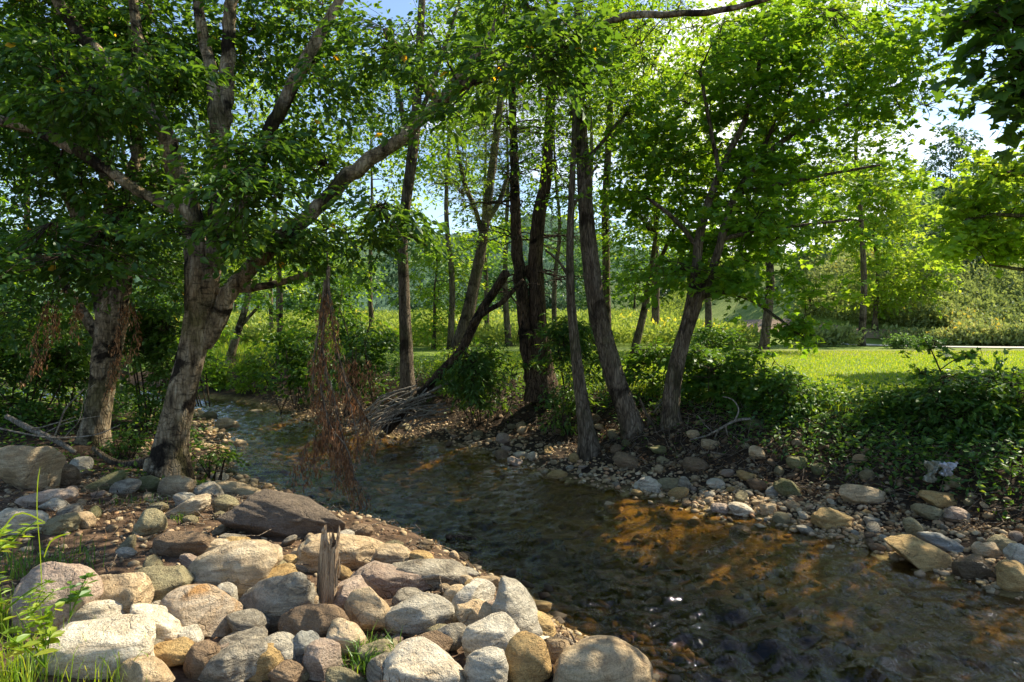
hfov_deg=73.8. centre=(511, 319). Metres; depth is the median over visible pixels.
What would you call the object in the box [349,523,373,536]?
boulder
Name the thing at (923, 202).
slope tree
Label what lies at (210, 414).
river stone
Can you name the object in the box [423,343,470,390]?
shrub
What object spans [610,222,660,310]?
woodland tree
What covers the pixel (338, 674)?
boulder
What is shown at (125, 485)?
boulder
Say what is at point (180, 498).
river stone
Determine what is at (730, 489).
river stone
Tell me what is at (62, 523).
boulder
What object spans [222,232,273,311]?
woodland tree
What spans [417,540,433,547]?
boulder
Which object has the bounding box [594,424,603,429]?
river stone
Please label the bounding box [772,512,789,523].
river stone
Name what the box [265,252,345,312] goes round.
woodland tree
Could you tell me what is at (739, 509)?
boulder
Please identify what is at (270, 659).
boulder
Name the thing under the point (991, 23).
maple tree
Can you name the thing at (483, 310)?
propped dead tree
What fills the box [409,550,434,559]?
boulder
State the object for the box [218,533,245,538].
river stone
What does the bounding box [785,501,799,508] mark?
river stone
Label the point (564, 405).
shrub
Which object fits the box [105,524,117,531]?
river stone
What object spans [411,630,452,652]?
boulder
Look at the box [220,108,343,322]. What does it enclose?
bank tree
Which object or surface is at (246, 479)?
shingle
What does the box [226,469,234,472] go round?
river stone
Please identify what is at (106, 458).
fallen log
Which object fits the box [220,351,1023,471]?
bank weeds
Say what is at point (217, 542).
boulder
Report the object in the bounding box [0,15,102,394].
bank tree
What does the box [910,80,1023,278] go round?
maple tree
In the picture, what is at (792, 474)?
river stone
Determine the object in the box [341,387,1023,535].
bank pebbles
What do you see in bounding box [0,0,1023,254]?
sky
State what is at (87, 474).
river stone
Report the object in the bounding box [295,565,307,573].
river stone
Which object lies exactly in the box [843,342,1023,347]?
driveway
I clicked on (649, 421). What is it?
hanging root
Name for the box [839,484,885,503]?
boulder
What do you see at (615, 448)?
river stone
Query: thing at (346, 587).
boulder
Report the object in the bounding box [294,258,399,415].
shrub
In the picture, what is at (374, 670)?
river stone
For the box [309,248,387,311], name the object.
woodland tree
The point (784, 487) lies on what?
boulder
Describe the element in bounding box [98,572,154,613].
boulder
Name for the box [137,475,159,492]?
boulder
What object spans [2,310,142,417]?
shrub
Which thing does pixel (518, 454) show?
river stone
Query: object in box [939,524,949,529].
river stone
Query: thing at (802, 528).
river stone
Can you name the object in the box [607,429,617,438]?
river stone
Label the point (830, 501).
river stone
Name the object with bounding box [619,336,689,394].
shrub
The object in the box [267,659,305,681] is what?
boulder
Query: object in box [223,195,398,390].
bank tree
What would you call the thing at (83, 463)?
boulder
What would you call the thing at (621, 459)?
boulder
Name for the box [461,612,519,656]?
boulder
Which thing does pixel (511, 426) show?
river stone
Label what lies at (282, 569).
boulder
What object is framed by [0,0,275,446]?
birch tree
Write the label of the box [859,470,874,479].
river stone
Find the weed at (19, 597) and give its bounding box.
[0,571,55,612]
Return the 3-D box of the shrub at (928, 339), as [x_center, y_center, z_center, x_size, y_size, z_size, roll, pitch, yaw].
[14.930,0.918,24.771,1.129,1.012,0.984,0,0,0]
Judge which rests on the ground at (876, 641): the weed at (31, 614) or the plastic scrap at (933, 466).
the weed at (31, 614)
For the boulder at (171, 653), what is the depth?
3.15 m
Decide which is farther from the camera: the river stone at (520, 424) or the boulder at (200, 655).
the river stone at (520, 424)
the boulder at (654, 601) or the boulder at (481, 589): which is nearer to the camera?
the boulder at (481, 589)
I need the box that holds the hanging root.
[639,399,654,428]
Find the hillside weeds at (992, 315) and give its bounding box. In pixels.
[791,247,1023,345]
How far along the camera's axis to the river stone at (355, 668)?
3.19 m
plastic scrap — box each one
[922,460,940,482]
[938,462,957,476]
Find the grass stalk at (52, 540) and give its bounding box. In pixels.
[44,533,69,556]
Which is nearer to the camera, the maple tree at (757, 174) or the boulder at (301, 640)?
the boulder at (301, 640)
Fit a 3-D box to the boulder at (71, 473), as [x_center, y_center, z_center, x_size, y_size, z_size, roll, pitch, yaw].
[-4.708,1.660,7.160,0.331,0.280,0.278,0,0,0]
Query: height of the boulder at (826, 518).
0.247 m
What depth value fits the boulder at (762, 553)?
7.07 m
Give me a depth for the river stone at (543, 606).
5.21 m
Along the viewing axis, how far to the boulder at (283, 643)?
3.20 m
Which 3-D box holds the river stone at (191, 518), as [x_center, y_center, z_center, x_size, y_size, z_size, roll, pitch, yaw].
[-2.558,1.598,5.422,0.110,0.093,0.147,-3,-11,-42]
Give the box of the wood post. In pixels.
[316,524,340,603]
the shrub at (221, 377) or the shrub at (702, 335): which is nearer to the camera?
the shrub at (221, 377)
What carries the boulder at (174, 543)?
on the ground at (876, 641)
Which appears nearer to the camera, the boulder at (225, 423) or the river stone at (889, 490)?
the river stone at (889, 490)
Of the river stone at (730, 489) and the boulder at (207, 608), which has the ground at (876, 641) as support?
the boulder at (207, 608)
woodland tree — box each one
[132,254,183,308]
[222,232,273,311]
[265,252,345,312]
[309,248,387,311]
[361,237,422,309]
[410,254,470,311]
[432,250,497,305]
[466,251,516,312]
[508,257,585,310]
[544,236,601,311]
[562,220,634,308]
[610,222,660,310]
[643,254,678,299]
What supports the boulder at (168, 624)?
on the ground at (876, 641)
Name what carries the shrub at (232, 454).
on the ground at (876, 641)
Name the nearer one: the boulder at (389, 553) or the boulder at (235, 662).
the boulder at (235, 662)
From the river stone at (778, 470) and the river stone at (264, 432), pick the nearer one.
the river stone at (778, 470)
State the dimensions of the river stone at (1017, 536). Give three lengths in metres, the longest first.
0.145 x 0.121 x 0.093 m
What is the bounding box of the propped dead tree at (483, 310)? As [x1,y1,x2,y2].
[381,270,523,434]
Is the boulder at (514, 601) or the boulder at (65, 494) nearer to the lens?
the boulder at (514, 601)
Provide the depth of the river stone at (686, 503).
8.43 m
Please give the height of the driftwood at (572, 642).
0.143 m
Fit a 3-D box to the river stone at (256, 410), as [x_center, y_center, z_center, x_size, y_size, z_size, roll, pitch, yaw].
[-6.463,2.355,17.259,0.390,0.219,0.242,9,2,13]
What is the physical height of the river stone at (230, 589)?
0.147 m
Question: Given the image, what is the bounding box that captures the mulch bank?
[739,318,915,337]
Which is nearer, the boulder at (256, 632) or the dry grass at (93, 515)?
the boulder at (256, 632)
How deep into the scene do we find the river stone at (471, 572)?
4.73 m
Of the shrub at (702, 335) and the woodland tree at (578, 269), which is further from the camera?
the woodland tree at (578, 269)
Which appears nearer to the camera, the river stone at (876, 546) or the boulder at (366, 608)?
the boulder at (366, 608)
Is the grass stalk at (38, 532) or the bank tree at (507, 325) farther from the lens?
the bank tree at (507, 325)
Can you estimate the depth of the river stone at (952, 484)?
7.55 m
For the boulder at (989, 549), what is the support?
on the ground at (876, 641)
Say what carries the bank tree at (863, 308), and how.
on the ground at (876, 641)
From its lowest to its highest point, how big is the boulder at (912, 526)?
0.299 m
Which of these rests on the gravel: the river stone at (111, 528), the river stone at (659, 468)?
the river stone at (659, 468)
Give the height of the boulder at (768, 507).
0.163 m
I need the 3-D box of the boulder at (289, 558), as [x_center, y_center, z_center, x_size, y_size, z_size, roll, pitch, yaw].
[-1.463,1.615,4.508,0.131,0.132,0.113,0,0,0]
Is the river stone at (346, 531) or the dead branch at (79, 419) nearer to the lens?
the river stone at (346, 531)
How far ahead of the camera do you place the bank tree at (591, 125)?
23.94 m
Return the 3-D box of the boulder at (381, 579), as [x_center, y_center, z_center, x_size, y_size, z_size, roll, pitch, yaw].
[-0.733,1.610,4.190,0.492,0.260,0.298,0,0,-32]
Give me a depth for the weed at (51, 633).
2.53 m
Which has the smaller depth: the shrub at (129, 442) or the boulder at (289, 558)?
the boulder at (289, 558)
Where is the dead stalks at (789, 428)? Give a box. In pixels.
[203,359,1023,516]
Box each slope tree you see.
[761,178,873,281]
[866,166,942,249]
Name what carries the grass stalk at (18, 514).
on the ground at (876, 641)
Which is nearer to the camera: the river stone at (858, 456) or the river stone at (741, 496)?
the river stone at (741, 496)
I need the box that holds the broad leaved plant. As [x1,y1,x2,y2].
[943,449,996,468]
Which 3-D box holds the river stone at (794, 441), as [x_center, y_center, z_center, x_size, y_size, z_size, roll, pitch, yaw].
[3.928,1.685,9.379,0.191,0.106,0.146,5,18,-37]
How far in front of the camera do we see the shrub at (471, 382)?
12.94 m
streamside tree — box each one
[224,258,285,365]
[241,0,499,411]
[254,252,304,333]
[378,0,557,358]
[468,0,703,438]
[503,38,638,459]
[560,0,726,374]
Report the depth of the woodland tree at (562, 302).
65.94 m
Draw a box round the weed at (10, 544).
[0,521,42,552]
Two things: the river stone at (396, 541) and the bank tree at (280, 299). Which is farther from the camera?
the bank tree at (280, 299)
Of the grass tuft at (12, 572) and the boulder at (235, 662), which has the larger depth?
the grass tuft at (12, 572)
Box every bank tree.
[0,10,64,372]
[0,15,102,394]
[47,2,206,399]
[145,10,279,305]
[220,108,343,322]
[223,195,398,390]
[231,0,368,365]
[304,51,430,326]
[369,0,526,349]
[379,230,494,349]
[414,17,529,343]
[441,54,577,345]
[466,12,621,323]
[535,0,677,349]
[562,17,740,324]
[640,45,790,345]
[656,0,877,349]
[797,0,988,345]
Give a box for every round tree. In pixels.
[807,152,968,329]
[897,203,989,273]
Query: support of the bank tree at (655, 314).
on the ground at (876, 641)
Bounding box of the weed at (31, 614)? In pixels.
[17,586,59,620]
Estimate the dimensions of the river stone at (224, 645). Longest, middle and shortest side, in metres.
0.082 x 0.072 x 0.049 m
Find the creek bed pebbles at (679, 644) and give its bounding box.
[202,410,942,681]
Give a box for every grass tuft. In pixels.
[0,529,106,596]
[0,572,39,639]
[0,600,100,681]
[48,616,153,681]
[99,493,167,506]
[170,513,199,523]
[341,622,402,679]
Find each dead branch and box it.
[0,384,118,438]
[67,267,174,283]
[286,267,378,514]
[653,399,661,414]
[690,396,749,439]
[710,451,730,455]
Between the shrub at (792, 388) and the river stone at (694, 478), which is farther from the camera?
the shrub at (792, 388)
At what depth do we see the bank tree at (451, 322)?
23.93 m
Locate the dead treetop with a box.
[344,380,451,441]
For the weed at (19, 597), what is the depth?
2.49 m
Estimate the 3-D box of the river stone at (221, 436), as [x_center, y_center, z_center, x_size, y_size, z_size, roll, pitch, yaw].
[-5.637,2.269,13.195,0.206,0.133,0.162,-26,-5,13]
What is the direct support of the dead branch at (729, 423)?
on the ground at (876, 641)
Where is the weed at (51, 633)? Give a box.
[1,598,64,667]
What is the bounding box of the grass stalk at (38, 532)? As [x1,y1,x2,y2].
[37,469,42,589]
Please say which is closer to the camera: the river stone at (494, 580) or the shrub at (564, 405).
the river stone at (494, 580)
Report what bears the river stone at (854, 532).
on the ground at (876, 641)
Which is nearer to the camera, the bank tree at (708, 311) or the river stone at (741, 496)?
the river stone at (741, 496)
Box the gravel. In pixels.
[244,391,1023,599]
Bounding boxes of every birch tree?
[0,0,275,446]
[0,0,770,478]
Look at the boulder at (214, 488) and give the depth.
6.68 m
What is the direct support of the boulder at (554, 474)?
on the ground at (876, 641)
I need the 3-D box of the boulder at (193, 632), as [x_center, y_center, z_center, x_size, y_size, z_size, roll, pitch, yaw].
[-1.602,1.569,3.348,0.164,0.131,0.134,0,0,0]
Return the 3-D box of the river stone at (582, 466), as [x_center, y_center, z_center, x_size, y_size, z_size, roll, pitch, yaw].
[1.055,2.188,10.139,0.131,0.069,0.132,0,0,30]
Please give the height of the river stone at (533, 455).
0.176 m
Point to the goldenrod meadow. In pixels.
(625, 322)
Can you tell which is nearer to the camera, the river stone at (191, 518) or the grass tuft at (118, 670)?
the grass tuft at (118, 670)
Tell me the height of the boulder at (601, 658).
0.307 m
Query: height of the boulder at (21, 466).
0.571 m
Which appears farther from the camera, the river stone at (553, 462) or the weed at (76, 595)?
the river stone at (553, 462)
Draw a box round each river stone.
[56,503,82,515]
[66,485,78,495]
[76,499,86,504]
[80,471,93,476]
[88,505,102,517]
[90,490,106,496]
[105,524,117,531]
[115,547,136,556]
[117,534,135,548]
[142,554,163,567]
[143,492,153,499]
[146,502,168,511]
[154,638,164,644]
[172,492,195,506]
[179,553,196,568]
[182,515,197,524]
[201,443,213,449]
[202,411,217,418]
[210,472,228,479]
[211,511,224,519]
[211,526,226,534]
[217,433,224,438]
[217,582,237,599]
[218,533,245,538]
[220,642,228,648]
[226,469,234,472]
[226,536,250,541]
[226,608,269,631]
[233,439,247,446]
[240,426,251,431]
[245,414,260,419]
[249,409,262,413]
[263,430,275,436]
[281,534,297,545]
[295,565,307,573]
[300,402,310,406]
[301,671,309,681]
[338,565,352,579]
[340,529,354,534]
[350,660,362,671]
[366,652,389,681]
[385,540,403,544]
[391,587,421,605]
[391,633,403,642]
[424,623,446,632]
[439,583,449,594]
[465,567,478,576]
[472,430,482,435]
[473,575,499,591]
[495,449,508,458]
[496,432,509,443]
[501,446,510,450]
[507,424,515,428]
[507,456,522,465]
[513,451,527,457]
[516,421,524,428]
[517,426,527,433]
[527,451,537,460]
[533,599,551,612]
[544,445,552,453]
[550,460,557,464]
[569,453,578,462]
[578,465,586,468]
[592,414,600,421]
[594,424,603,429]
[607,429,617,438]
[610,444,621,453]
[622,439,629,445]
[631,489,642,495]
[648,445,665,453]
[653,464,663,473]
[656,456,669,464]
[668,487,688,498]
[682,500,690,506]
[691,475,700,481]
[701,439,719,448]
[704,491,714,496]
[704,497,713,503]
[721,469,734,476]
[726,486,734,491]
[734,490,747,501]
[736,470,756,480]
[744,419,761,427]
[745,490,753,496]
[746,478,767,490]
[751,499,761,504]
[766,458,774,465]
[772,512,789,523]
[774,466,783,475]
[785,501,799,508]
[787,472,797,478]
[792,439,802,445]
[796,524,812,532]
[798,511,808,518]
[811,463,828,474]
[827,499,836,504]
[850,530,858,534]
[852,454,869,462]
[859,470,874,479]
[863,516,879,523]
[864,531,875,538]
[866,521,880,533]
[866,538,873,544]
[868,543,885,550]
[879,534,886,540]
[884,488,893,493]
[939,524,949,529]
[945,475,960,487]
[963,498,974,505]
[976,580,985,585]
[980,501,988,507]
[983,585,992,589]
[1008,531,1023,541]
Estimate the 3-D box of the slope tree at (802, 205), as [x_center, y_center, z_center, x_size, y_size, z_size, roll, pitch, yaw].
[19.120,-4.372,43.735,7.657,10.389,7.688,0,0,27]
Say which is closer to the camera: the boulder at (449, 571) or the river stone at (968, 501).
the boulder at (449, 571)
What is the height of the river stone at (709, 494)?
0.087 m
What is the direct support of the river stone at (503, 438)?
on the ground at (876, 641)
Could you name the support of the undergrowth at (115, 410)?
on the ground at (876, 641)
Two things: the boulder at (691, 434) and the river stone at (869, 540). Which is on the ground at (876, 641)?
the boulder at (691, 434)
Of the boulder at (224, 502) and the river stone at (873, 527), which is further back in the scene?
the river stone at (873, 527)
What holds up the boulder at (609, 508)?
on the ground at (876, 641)
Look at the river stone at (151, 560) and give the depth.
4.29 m
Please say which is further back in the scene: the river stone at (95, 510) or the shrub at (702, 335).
the shrub at (702, 335)
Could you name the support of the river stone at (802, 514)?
on the gravel
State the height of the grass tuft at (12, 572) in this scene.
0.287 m
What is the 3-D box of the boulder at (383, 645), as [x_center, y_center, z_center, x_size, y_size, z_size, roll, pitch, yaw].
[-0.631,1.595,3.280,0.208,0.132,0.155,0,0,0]
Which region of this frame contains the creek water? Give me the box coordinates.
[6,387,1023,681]
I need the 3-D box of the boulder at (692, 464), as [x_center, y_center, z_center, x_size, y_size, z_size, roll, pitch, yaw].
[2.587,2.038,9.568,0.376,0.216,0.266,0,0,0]
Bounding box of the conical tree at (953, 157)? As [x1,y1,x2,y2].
[913,119,985,240]
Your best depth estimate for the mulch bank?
34.09 m
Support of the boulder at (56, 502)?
on the ground at (876, 641)
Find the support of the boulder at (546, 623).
on the ground at (876, 641)
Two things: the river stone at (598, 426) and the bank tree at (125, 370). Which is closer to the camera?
the river stone at (598, 426)
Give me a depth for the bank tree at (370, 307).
29.91 m
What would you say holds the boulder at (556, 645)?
on the ground at (876, 641)
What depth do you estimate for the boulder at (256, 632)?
3.36 m
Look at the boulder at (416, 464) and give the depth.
11.79 m
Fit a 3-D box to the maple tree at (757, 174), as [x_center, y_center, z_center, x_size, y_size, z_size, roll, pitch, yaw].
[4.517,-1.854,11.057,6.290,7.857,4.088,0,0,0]
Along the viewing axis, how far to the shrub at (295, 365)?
16.59 m
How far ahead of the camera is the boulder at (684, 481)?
9.00 m
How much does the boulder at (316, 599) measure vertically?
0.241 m
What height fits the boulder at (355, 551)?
0.272 m
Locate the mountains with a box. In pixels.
[2,162,1023,312]
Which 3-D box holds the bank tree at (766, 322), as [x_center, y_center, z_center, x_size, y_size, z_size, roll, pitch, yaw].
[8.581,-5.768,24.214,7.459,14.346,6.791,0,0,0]
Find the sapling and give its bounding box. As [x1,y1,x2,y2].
[898,338,991,423]
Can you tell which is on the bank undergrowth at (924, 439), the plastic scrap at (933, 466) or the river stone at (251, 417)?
the plastic scrap at (933, 466)
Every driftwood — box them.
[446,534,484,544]
[554,631,576,644]
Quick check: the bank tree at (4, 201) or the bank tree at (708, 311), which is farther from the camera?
the bank tree at (708, 311)
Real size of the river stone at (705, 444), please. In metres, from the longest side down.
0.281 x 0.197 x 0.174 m
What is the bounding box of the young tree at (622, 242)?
[595,121,739,386]
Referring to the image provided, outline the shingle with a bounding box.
[50,397,292,498]
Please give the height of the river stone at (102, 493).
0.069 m
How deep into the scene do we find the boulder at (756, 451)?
9.26 m
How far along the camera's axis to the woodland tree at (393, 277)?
74.64 m
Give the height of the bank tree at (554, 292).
14.029 m
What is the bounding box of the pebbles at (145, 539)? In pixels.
[0,463,588,659]
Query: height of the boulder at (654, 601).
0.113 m
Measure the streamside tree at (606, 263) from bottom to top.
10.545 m
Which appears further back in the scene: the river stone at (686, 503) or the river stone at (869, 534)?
the river stone at (686, 503)
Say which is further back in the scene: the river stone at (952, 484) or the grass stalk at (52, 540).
the river stone at (952, 484)
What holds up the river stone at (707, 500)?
on the gravel
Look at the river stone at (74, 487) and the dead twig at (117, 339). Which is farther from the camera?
the dead twig at (117, 339)
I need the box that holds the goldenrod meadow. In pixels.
[15,252,793,345]
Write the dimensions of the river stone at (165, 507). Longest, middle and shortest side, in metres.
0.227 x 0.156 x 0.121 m
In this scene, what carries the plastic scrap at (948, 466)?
on the bank undergrowth at (924, 439)
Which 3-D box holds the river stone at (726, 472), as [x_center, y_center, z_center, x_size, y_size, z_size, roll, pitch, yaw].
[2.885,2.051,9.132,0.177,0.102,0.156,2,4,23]
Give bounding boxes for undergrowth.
[0,381,214,485]
[262,346,1023,521]
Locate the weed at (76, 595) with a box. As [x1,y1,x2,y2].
[54,572,98,617]
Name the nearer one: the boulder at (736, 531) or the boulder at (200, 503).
the boulder at (200, 503)
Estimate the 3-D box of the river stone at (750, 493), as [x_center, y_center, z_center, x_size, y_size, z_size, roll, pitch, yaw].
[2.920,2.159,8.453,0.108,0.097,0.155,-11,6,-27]
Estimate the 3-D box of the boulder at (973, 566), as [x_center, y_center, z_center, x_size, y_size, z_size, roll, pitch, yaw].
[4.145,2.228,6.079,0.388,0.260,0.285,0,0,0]
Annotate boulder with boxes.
[0,445,66,489]
[0,508,49,534]
[6,614,155,679]
[10,561,103,634]
[14,488,77,507]
[37,512,80,534]
[38,498,69,510]
[57,599,124,629]
[60,463,81,486]
[69,456,93,470]
[78,511,95,528]
[80,469,127,491]
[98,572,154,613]
[109,478,141,493]
[112,655,174,681]
[130,603,181,640]
[132,508,167,535]
[134,565,194,602]
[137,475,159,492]
[143,458,148,471]
[152,531,214,556]
[154,636,194,667]
[157,475,195,496]
[159,583,242,637]
[165,493,210,517]
[177,624,203,642]
[183,640,220,679]
[188,539,283,599]
[193,481,223,499]
[198,639,267,681]
[205,538,229,551]
[212,480,259,497]
[212,494,238,511]
[214,418,239,430]
[216,489,347,537]
[217,626,267,645]
[232,417,249,426]
[239,572,320,631]
[248,643,283,681]
[264,631,295,660]
[267,563,297,577]
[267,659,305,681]
[278,604,349,637]
[283,554,296,564]
[290,548,297,555]
[291,630,319,664]
[295,533,383,572]
[302,637,343,680]
[314,596,318,603]
[325,666,366,681]
[326,618,367,655]
[333,575,367,609]
[344,586,390,630]
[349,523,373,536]
[350,560,429,597]
[357,639,397,666]
[374,543,410,563]
[383,636,464,681]
[385,592,454,636]
[392,558,467,588]
[407,459,423,466]
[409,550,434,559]
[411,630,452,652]
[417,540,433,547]
[417,545,430,550]
[437,622,465,650]
[442,584,463,602]
[449,550,458,560]
[452,578,495,622]
[455,599,491,626]
[458,575,472,584]
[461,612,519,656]
[463,646,508,681]
[465,563,473,568]
[491,576,542,636]
[505,631,551,681]
[537,610,556,636]
[544,636,570,663]
[547,470,567,479]
[553,635,652,681]
[603,501,623,513]
[612,451,638,468]
[634,476,661,492]
[645,596,661,605]
[657,477,678,489]
[678,476,691,488]
[682,457,708,471]
[686,430,699,438]
[706,478,724,488]
[710,503,729,514]
[728,502,754,516]
[729,525,750,538]
[749,445,765,458]
[756,549,771,558]
[759,503,776,514]
[765,486,778,495]
[773,478,801,495]
[786,456,809,468]
[811,507,852,529]
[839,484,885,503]
[883,534,952,571]
[902,517,923,536]
[910,503,945,519]
[916,531,964,552]
[918,490,956,508]
[943,506,969,522]
[951,553,995,579]
[971,542,1002,557]
[986,534,1016,551]
[995,559,1023,591]
[1003,543,1023,564]
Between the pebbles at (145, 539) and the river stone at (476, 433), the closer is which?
the pebbles at (145, 539)
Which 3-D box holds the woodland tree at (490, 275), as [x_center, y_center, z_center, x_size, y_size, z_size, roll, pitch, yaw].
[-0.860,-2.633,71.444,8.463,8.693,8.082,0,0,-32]
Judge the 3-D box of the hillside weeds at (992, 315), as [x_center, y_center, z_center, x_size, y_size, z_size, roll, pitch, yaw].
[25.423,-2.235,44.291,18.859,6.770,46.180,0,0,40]
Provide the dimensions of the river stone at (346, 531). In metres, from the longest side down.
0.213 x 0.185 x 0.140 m
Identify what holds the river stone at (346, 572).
on the ground at (876, 641)
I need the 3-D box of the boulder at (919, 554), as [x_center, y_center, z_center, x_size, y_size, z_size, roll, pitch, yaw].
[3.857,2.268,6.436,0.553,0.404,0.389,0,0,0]
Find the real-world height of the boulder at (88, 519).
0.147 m
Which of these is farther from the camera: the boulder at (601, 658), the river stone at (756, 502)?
the river stone at (756, 502)
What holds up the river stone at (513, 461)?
on the ground at (876, 641)
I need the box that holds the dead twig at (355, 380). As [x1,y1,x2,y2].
[339,346,380,412]
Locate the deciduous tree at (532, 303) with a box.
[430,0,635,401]
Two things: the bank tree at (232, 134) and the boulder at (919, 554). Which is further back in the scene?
the bank tree at (232, 134)
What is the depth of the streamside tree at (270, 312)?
27.95 m
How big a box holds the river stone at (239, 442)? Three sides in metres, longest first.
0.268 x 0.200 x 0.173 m
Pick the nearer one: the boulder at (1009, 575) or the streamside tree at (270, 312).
the boulder at (1009, 575)
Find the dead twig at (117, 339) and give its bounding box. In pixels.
[101,280,141,401]
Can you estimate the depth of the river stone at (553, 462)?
10.54 m
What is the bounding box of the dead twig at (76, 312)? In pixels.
[19,263,83,386]
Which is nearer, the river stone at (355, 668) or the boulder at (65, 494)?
the river stone at (355, 668)
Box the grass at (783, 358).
[201,341,1023,434]
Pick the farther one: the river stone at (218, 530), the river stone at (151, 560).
the river stone at (218, 530)
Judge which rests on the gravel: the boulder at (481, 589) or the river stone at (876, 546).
the river stone at (876, 546)
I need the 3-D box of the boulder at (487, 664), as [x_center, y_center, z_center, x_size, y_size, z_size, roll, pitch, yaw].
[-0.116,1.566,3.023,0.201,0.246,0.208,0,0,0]
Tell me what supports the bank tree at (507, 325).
on the ground at (876, 641)
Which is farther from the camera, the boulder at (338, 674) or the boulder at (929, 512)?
the boulder at (929, 512)
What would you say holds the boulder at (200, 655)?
on the ground at (876, 641)
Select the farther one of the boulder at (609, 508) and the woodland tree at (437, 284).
the woodland tree at (437, 284)
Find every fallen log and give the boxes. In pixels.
[4,389,83,453]
[91,446,148,467]
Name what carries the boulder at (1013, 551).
on the ground at (876, 641)
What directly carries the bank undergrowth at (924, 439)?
on the ground at (876, 641)
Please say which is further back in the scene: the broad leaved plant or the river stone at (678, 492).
the river stone at (678, 492)
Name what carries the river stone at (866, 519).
on the ground at (876, 641)
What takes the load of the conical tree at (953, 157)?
on the ground at (876, 641)
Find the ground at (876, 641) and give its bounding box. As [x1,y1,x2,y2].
[0,265,1023,681]
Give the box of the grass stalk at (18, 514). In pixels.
[0,512,43,533]
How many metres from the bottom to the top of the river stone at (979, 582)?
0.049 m
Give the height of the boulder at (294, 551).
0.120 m
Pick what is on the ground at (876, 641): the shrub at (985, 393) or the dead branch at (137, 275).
the shrub at (985, 393)
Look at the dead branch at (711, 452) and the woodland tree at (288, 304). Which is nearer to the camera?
the dead branch at (711, 452)
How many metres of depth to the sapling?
9.20 m
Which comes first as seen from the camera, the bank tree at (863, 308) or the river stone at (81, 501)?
the river stone at (81, 501)
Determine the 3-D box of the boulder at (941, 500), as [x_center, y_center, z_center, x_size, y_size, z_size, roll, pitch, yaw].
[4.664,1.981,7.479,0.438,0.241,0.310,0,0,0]
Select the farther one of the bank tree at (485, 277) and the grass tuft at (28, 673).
the bank tree at (485, 277)
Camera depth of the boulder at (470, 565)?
5.06 m
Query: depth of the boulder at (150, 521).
5.10 m
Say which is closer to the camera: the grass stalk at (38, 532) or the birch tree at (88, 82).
the grass stalk at (38, 532)
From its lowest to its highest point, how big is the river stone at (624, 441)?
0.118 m
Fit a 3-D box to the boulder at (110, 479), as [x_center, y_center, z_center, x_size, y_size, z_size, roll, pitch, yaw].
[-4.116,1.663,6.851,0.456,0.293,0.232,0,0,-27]
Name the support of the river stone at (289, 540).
on the ground at (876, 641)
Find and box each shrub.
[0,285,89,423]
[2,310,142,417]
[78,281,223,430]
[97,428,152,458]
[168,298,241,406]
[190,440,248,480]
[198,360,246,392]
[225,354,277,395]
[244,327,343,413]
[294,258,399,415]
[417,337,543,430]
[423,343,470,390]
[523,313,623,407]
[535,375,600,440]
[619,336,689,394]
[657,341,725,390]
[660,344,814,417]
[689,320,759,348]
[745,364,843,425]
[813,395,903,433]
[852,375,939,430]
[881,332,917,348]
[891,348,1023,442]
[910,332,941,347]
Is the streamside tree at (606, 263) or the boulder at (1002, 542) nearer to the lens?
the boulder at (1002, 542)
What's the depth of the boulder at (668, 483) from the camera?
9.06 m
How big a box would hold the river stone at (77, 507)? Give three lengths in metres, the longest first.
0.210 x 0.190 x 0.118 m
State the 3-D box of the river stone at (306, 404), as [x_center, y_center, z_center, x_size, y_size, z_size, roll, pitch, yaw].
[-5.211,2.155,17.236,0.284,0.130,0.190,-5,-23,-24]
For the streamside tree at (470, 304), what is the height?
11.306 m
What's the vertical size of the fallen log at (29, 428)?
0.899 m
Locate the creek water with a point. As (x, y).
(246, 409)
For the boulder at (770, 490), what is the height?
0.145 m
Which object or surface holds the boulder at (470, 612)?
on the ground at (876, 641)
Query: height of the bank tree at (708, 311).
11.906 m
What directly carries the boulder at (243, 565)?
on the ground at (876, 641)
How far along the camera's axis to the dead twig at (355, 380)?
8.59 m
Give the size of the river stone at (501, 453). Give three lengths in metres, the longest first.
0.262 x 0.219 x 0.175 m
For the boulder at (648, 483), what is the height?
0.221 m
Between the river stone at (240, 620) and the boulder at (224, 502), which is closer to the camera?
the river stone at (240, 620)
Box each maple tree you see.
[592,0,996,429]
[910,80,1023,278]
[923,0,1023,187]
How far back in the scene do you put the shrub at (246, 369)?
19.76 m
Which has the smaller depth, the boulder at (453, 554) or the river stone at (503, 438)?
the boulder at (453, 554)

